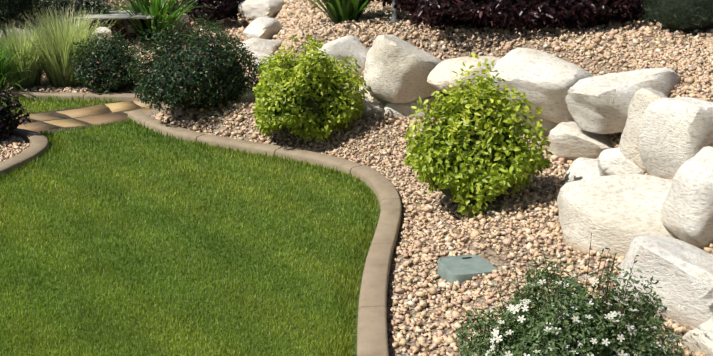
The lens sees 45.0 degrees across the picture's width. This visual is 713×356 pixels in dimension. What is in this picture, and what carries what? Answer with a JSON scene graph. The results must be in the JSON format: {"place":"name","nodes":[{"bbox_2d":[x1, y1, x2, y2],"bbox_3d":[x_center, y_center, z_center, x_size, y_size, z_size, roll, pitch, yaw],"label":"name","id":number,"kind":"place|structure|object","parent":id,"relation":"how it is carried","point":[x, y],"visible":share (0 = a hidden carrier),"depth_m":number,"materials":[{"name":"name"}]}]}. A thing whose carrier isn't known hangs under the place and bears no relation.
{"place":"outdoors","nodes":[
{"label":"outdoors","id":0,"kind":"place"},
{"bbox_2d":[16,101,153,133],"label":"flagstone path","id":1,"kind":"structure","parent":0,"point":[75,118],"depth_m":9.46,"materials":[{"name":"beige stone"}]},
{"bbox_2d":[50,5,175,18],"bbox_3d":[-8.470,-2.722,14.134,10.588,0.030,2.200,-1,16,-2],"label":"stone bench","id":2,"kind":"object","parent":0,"point":[115,15],"depth_m":13.32,"materials":[{"name":"stone"}]},
{"bbox_2d":[0,95,380,355],"bbox_3d":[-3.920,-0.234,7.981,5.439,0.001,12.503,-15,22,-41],"label":"lawn","id":3,"kind":"structure","parent":0,"point":[354,326],"depth_m":5.58,"materials":[{"name":"plant"}]},
{"bbox_2d":[0,0,712,355],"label":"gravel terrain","id":4,"kind":"structure","parent":0,"point":[492,258],"depth_m":7.42,"materials":[{"name":"beige gravel"}]},
{"bbox_2d":[0,87,30,140],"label":"weigela shrub","id":5,"kind":"object","parent":4,"relation":"on","point":[9,121],"visible":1,"depth_m":8.29,"materials":[{"name":"purple plant"}]},
{"bbox_2d":[0,30,40,91],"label":"leafy plant","id":6,"kind":"object","parent":4,"relation":"on","point":[3,73],"visible":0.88,"depth_m":10.47,"materials":[{"name":"green plant"}]},
{"bbox_2d":[4,26,37,37],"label":"boulder","id":7,"kind":"object","parent":4,"relation":"on","point":[17,28],"visible":0.04,"depth_m":12.29,"materials":[{"name":"grey stone"}]},
{"bbox_2d":[0,0,44,24],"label":"shrub","id":8,"kind":"object","parent":4,"relation":"on","point":[9,9],"visible":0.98,"depth_m":12.38,"materials":[{"name":"green plant"}]},
{"bbox_2d":[0,128,48,177],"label":"edging","id":9,"kind":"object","parent":4,"relation":"on","point":[39,144],"depth_m":7.79,"materials":[{"name":"concrete"}]},
{"bbox_2d":[0,19,54,89],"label":"ornamental grass","id":10,"kind":"object","parent":4,"relation":"on","point":[35,74],"depth_m":10.79,"materials":[{"name":"green plant"}]},
{"bbox_2d":[20,0,45,14],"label":"shrub","id":11,"kind":"object","parent":4,"relation":"on","point":[36,5],"visible":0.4,"depth_m":12.93,"materials":[{"name":"green plant"}]},
{"bbox_2d":[39,0,84,15],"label":"shrub","id":12,"kind":"object","parent":4,"relation":"on","point":[58,3],"visible":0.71,"depth_m":13.11,"materials":[{"name":"green plant"}]},
{"bbox_2d":[13,2,121,87],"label":"ornamental grass","id":13,"kind":"object","parent":4,"relation":"on","point":[58,69],"depth_m":10.82,"materials":[{"name":"green plant"}]},
{"bbox_2d":[0,91,147,100],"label":"curb","id":14,"kind":"structure","parent":4,"relation":"on","point":[107,96],"depth_m":10.40,"materials":[{"name":"concrete"}]},
{"bbox_2d":[74,0,83,19],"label":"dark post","id":15,"kind":"object","parent":4,"relation":"on","point":[80,3],"depth_m":13.57,"materials":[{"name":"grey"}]},
{"bbox_2d":[79,0,111,14],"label":"shrub","id":16,"kind":"object","parent":4,"relation":"on","point":[98,6],"visible":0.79,"depth_m":13.64,"materials":[{"name":"green plant"}]},
{"bbox_2d":[92,27,111,39],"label":"boulder","id":17,"kind":"object","parent":4,"relation":"on","point":[102,30],"visible":0.42,"depth_m":13.15,"materials":[{"name":"white stone"}]},
{"bbox_2d":[69,29,143,94],"bbox_3d":[-3.106,-1.465,10.727,0.903,0.777,1.029,-1,16,-2],"label":"dark shrub","id":18,"kind":"object","parent":4,"relation":"on","point":[104,69],"visible":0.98,"depth_m":10.47,"materials":[{"name":"green plant"}]},
{"bbox_2d":[123,19,136,32],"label":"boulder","id":19,"kind":"object","parent":4,"relation":"on","point":[128,28],"visible":0.29,"depth_m":14.02,"materials":[{"name":"stone"}]},
{"bbox_2d":[90,0,214,43],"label":"spiky plant","id":20,"kind":"object","parent":4,"relation":"on","point":[158,9],"visible":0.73,"depth_m":13.58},
{"bbox_2d":[171,11,188,24],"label":"boulder","id":21,"kind":"object","parent":4,"relation":"on","point":[181,18],"visible":0.12,"depth_m":15.01,"materials":[{"name":"grey stone"}]},
{"bbox_2d":[0,0,380,71],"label":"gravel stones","id":22,"kind":"object","parent":4,"relation":"on","point":[297,8],"visible":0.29,"depth_m":13.85,"materials":[{"name":"beige gravel"}]},
{"bbox_2d":[126,12,266,111],"bbox_3d":[-1.627,-1.220,9.083,1.511,0.983,1.502,-1,16,-2],"label":"dark shrub","id":23,"kind":"object","parent":4,"relation":"on","point":[190,73],"visible":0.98,"depth_m":8.80,"materials":[{"name":"green plant"}]},
{"bbox_2d":[184,0,244,22],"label":"purple shrub","id":24,"kind":"object","parent":4,"relation":"on","point":[223,9],"visible":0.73,"depth_m":15.48,"materials":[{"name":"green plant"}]},
{"bbox_2d":[209,19,223,24],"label":"boulder","id":25,"kind":"object","parent":4,"relation":"on","point":[221,21],"visible":0.06,"depth_m":15.79,"materials":[{"name":"stone"}]},
{"bbox_2d":[238,91,254,101],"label":"boulder","id":26,"kind":"object","parent":4,"relation":"on","point":[249,96],"visible":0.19,"depth_m":9.11,"materials":[{"name":"grey stone"}]},
{"bbox_2d":[239,38,281,57],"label":"boulder","id":27,"kind":"object","parent":4,"relation":"on","point":[271,47],"visible":0.65,"depth_m":10.89,"materials":[{"name":"white stone"}]},
{"bbox_2d":[238,0,284,18],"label":"boulder","id":28,"kind":"object","parent":4,"relation":"on","point":[253,9],"visible":0.71,"depth_m":15.53,"materials":[{"name":"white stone"}]},
{"bbox_2d":[243,17,282,39],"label":"boulder","id":29,"kind":"object","parent":4,"relation":"on","point":[268,28],"visible":0.77,"depth_m":12.58,"materials":[{"name":"white stone"}]},
{"bbox_2d":[252,52,273,74],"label":"boulder","id":30,"kind":"object","parent":4,"relation":"on","point":[259,55],"visible":0.15,"depth_m":9.71,"materials":[{"name":"white stone"}]},
{"bbox_2d":[128,110,401,355],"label":"curb","id":31,"kind":"structure","parent":4,"relation":"on","point":[372,337],"depth_m":5.98,"materials":[{"name":"concrete"}]},
{"bbox_2d":[252,35,367,143],"bbox_3d":[-0.442,-0.875,8.118,1.102,0.947,1.210,-1,16,-2],"label":"gold shrub","id":32,"kind":"object","parent":4,"relation":"on","point":[306,95],"visible":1,"depth_m":7.87,"materials":[{"name":"green plant"}]},
{"bbox_2d":[310,35,368,74],"bbox_3d":[-0.136,-1.270,9.182,0.828,0.503,0.565,-5,17,-16],"label":"boulder","id":33,"kind":"object","parent":4,"relation":"on","point":[344,47],"visible":0.33,"depth_m":8.98,"materials":[{"name":"white stone"}]},
{"bbox_2d":[308,0,381,23],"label":"spiky plant","id":34,"kind":"object","parent":4,"relation":"on","point":[342,10],"depth_m":9.93,"materials":[{"name":"green plant"}]},
{"bbox_2d":[0,37,712,355],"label":"gravel stones","id":35,"kind":"object","parent":4,"relation":"on","point":[693,89],"visible":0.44,"depth_m":5.57,"materials":[{"name":"beige gravel"}]},
{"bbox_2d":[0,2,712,147],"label":"gravel stones","id":36,"kind":"object","parent":4,"relation":"on","point":[317,19],"visible":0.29,"depth_m":9.00,"materials":[{"name":"beige gravel"}]},
{"bbox_2d":[352,86,386,117],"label":"boulder","id":37,"kind":"object","parent":4,"relation":"on","point":[372,103],"visible":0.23,"depth_m":8.43,"materials":[{"name":"grey stone"}]},
{"bbox_2d":[390,0,398,23],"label":"metal post","id":38,"kind":"object","parent":4,"relation":"on","point":[394,19],"visible":0.56,"depth_m":9.76,"materials":[{"name":"grey metal"}]},
{"bbox_2d":[384,94,444,118],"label":"boulder","id":39,"kind":"object","parent":4,"relation":"on","point":[397,110],"visible":0.27,"depth_m":8.36,"materials":[{"name":"grey stone"}]},
{"bbox_2d":[363,34,441,102],"bbox_3d":[0.473,-1.104,8.484,0.838,0.644,0.763,5,17,16],"label":"boulder","id":40,"kind":"object","parent":39,"relation":"on","point":[397,70],"visible":0.79,"depth_m":8.22,"materials":[{"name":"beige stone"}]},
{"bbox_2d":[148,21,712,350],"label":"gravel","id":41,"kind":"structure","parent":4,"relation":"on","point":[464,309],"depth_m":6.59,"materials":[{"name":"beige gravel"}]},
{"bbox_2d":[427,56,500,93],"bbox_3d":[1.076,-0.885,7.894,0.716,0.424,0.689,-6,17,-20],"label":"boulder","id":42,"kind":"object","parent":4,"relation":"on","point":[440,75],"visible":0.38,"depth_m":7.80,"materials":[{"name":"white stone"}]},
{"bbox_2d":[437,254,501,283],"bbox_3d":[0.671,0.534,4.993,0.361,0.086,0.287,-4,17,-14],"label":"valve box lid","id":43,"kind":"object","parent":4,"relation":"on","point":[461,269],"visible":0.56,"depth_m":4.94,"materials":[{"name":"plastic"}]},
{"bbox_2d":[402,52,552,219],"bbox_3d":[0.842,-0.328,5.926,1.028,1.063,0.978,-1,16,-2],"label":"gold shrub","id":44,"kind":"object","parent":4,"relation":"on","point":[476,152],"visible":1,"depth_m":5.70,"materials":[{"name":"green plant"}]},
{"bbox_2d":[369,0,656,30],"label":"purple shrub","id":45,"kind":"object","parent":4,"relation":"on","point":[506,14],"visible":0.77,"depth_m":8.87,"materials":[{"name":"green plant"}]},
{"bbox_2d":[497,110,557,135],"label":"boulder","id":46,"kind":"object","parent":4,"relation":"on","point":[548,125],"visible":0.06,"depth_m":7.58,"materials":[{"name":"beige stone"}]},
{"bbox_2d":[480,48,592,123],"bbox_3d":[1.586,-0.808,7.602,1.049,0.603,0.766,9,18,28],"label":"boulder","id":47,"kind":"object","parent":4,"relation":"on","point":[544,80],"visible":0.6,"depth_m":7.31,"materials":[{"name":"white stone"}]},
{"bbox_2d":[546,121,611,161],"bbox_3d":[1.849,-0.238,6.934,0.590,0.425,0.576,10,19,31],"label":"boulder","id":48,"kind":"object","parent":4,"relation":"on","point":[571,140],"visible":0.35,"depth_m":6.74,"materials":[{"name":"white stone"}]},
{"bbox_2d":[563,157,598,182],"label":"boulder","id":49,"kind":"object","parent":4,"relation":"on","point":[580,168],"visible":0.25,"depth_m":6.17,"materials":[{"name":"white stone"}]},
{"bbox_2d":[455,233,712,355],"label":"potentilla shrub","id":50,"kind":"object","parent":4,"relation":"on","point":[563,322],"visible":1,"depth_m":3.37,"materials":[{"name":"green plant"}]},
{"bbox_2d":[557,174,678,258],"bbox_3d":[1.607,0.313,5.054,0.770,0.626,0.725,-1,16,-2],"label":"boulder","id":51,"kind":"object","parent":4,"relation":"on","point":[618,214],"visible":0.48,"depth_m":4.92,"materials":[{"name":"white stone"}]},
{"bbox_2d":[597,147,644,175],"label":"boulder","id":52,"kind":"object","parent":4,"relation":"on","point":[612,161],"visible":0.42,"depth_m":5.77,"materials":[{"name":"white stone"}]},
{"bbox_2d":[565,68,680,133],"bbox_3d":[2.098,-0.616,6.685,0.961,0.502,0.695,-1,16,-2],"label":"boulder","id":53,"kind":"object","parent":4,"relation":"on","point":[599,104],"visible":0.73,"depth_m":6.47,"materials":[{"name":"white stone"}]},
{"bbox_2d":[619,88,666,172],"bbox_3d":[1.972,-0.316,5.739,0.395,0.587,0.600,-12,20,-36],"label":"boulder","id":54,"kind":"object","parent":4,"relation":"on","point":[642,99],"visible":0.38,"depth_m":5.64,"materials":[{"name":"white stone"}]},
{"bbox_2d":[614,235,712,327],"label":"boulder","id":55,"kind":"object","parent":4,"relation":"on","point":[682,272],"visible":0.58,"depth_m":4.07,"materials":[{"name":"white stone"}]},
{"bbox_2d":[637,0,712,35],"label":"shrub","id":56,"kind":"object","parent":4,"relation":"on","point":[688,15],"visible":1,"depth_m":8.14,"materials":[{"name":"green plant"}]},
{"bbox_2d":[639,97,712,178],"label":"boulder","id":57,"kind":"object","parent":4,"relation":"on","point":[675,134],"visible":0.71,"depth_m":5.14,"materials":[{"name":"white stone"}]},
{"bbox_2d":[660,146,712,247],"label":"boulder","id":58,"kind":"object","parent":4,"relation":"on","point":[686,215],"visible":1,"depth_m":4.50,"materials":[{"name":"white stone"}]},
{"bbox_2d":[680,317,712,355],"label":"boulder","id":59,"kind":"object","parent":4,"relation":"on","point":[705,344],"visible":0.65,"depth_m":3.75,"materials":[{"name":"white stone"}]}
]}

